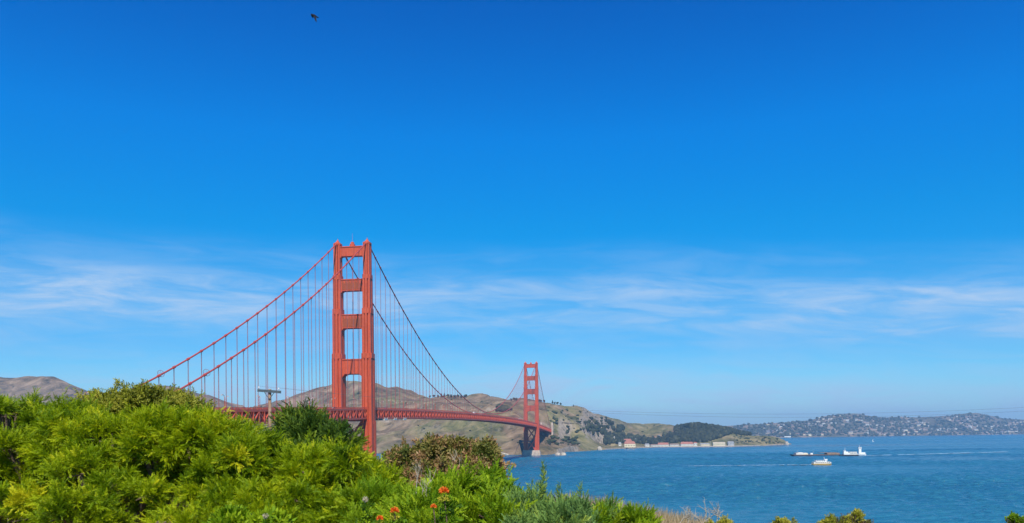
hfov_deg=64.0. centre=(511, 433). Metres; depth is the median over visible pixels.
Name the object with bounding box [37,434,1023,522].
water
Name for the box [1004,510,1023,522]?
leafy branch
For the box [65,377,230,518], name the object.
bush
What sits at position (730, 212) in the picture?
sky
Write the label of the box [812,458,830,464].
ferry
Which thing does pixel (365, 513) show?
pale blossom
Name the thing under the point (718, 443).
harbour shed
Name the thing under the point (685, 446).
sea wall
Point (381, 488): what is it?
feathery shrub
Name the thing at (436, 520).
orange flower
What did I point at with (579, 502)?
young cypress
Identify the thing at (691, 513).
bare bush
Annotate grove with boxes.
[583,419,687,444]
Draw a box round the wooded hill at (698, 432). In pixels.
[673,422,751,442]
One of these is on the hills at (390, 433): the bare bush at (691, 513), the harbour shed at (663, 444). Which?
the harbour shed at (663, 444)
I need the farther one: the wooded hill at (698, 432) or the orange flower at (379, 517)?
the wooded hill at (698, 432)
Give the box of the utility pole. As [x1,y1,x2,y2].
[257,386,280,431]
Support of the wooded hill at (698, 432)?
on the hills at (390, 433)
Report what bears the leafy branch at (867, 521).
on the ground
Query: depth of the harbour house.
2798.74 m
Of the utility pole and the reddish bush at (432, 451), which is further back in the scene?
the utility pole
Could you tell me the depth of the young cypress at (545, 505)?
7.80 m
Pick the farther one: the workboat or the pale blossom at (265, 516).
the workboat
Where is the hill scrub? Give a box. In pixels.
[14,388,779,444]
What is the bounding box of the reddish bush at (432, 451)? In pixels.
[378,432,515,488]
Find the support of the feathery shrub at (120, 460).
on the ground
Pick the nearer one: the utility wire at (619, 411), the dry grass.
the dry grass
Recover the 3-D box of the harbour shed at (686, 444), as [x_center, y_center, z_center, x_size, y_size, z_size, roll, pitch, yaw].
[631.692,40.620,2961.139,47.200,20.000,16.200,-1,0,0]
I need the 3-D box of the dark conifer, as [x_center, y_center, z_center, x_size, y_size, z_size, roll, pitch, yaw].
[-4.351,1.058,16.696,2.340,3.671,3.952,-1,0,-37]
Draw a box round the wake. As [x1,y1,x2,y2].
[865,452,986,455]
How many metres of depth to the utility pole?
74.85 m
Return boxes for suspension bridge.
[141,238,553,456]
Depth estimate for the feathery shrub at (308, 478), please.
10.79 m
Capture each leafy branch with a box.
[816,508,865,522]
[857,519,873,522]
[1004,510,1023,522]
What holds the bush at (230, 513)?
on the ground
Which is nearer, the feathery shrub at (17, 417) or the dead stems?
the dead stems
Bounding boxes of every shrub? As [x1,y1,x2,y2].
[0,385,127,522]
[12,395,247,522]
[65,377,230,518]
[171,409,296,522]
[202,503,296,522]
[222,428,410,522]
[316,470,423,522]
[376,453,538,522]
[590,494,668,522]
[704,514,734,522]
[768,516,797,522]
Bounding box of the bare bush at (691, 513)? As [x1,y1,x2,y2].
[680,501,725,522]
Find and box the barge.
[790,451,839,455]
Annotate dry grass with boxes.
[552,492,710,522]
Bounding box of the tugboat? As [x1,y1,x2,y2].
[839,450,858,455]
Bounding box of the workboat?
[857,445,865,454]
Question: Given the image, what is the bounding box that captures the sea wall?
[605,445,759,449]
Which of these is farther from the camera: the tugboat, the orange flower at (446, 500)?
the tugboat
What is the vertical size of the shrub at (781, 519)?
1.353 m
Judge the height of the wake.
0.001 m
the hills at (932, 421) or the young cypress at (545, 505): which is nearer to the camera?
the young cypress at (545, 505)
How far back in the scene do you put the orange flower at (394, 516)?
6.20 m
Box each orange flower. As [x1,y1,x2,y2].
[376,515,397,522]
[389,506,408,522]
[428,504,447,522]
[437,486,463,522]
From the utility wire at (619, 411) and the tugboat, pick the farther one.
the tugboat
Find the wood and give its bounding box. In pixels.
[733,412,1023,436]
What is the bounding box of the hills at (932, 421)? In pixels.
[729,413,1023,437]
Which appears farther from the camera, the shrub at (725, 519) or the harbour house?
the harbour house
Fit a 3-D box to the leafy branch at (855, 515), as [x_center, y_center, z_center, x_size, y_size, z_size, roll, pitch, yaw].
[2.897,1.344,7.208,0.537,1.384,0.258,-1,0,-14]
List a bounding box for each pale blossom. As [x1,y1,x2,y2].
[250,506,275,522]
[355,493,380,522]
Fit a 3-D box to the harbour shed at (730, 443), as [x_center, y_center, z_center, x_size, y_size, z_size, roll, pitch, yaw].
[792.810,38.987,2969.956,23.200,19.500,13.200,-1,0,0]
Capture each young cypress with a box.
[499,459,593,522]
[557,482,624,522]
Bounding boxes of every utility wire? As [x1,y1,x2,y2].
[262,386,1023,413]
[287,388,1017,416]
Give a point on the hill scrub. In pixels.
(552, 439)
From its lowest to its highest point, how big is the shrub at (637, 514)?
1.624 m
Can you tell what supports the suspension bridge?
in the water
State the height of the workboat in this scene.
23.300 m
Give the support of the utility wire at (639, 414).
attached to the utility pole
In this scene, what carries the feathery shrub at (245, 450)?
on the ground
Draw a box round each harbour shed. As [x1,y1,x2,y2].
[658,443,668,445]
[680,442,693,445]
[712,442,724,445]
[727,441,733,445]
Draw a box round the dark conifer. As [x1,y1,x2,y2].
[264,396,378,460]
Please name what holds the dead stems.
on the ground
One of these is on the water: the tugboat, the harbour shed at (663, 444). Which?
the tugboat
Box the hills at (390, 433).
[0,376,790,454]
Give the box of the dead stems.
[412,459,435,494]
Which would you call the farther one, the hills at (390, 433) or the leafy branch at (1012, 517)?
the hills at (390, 433)
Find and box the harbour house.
[624,441,634,446]
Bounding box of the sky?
[0,0,1023,425]
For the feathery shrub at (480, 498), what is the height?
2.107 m
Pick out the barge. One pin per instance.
(812, 454)

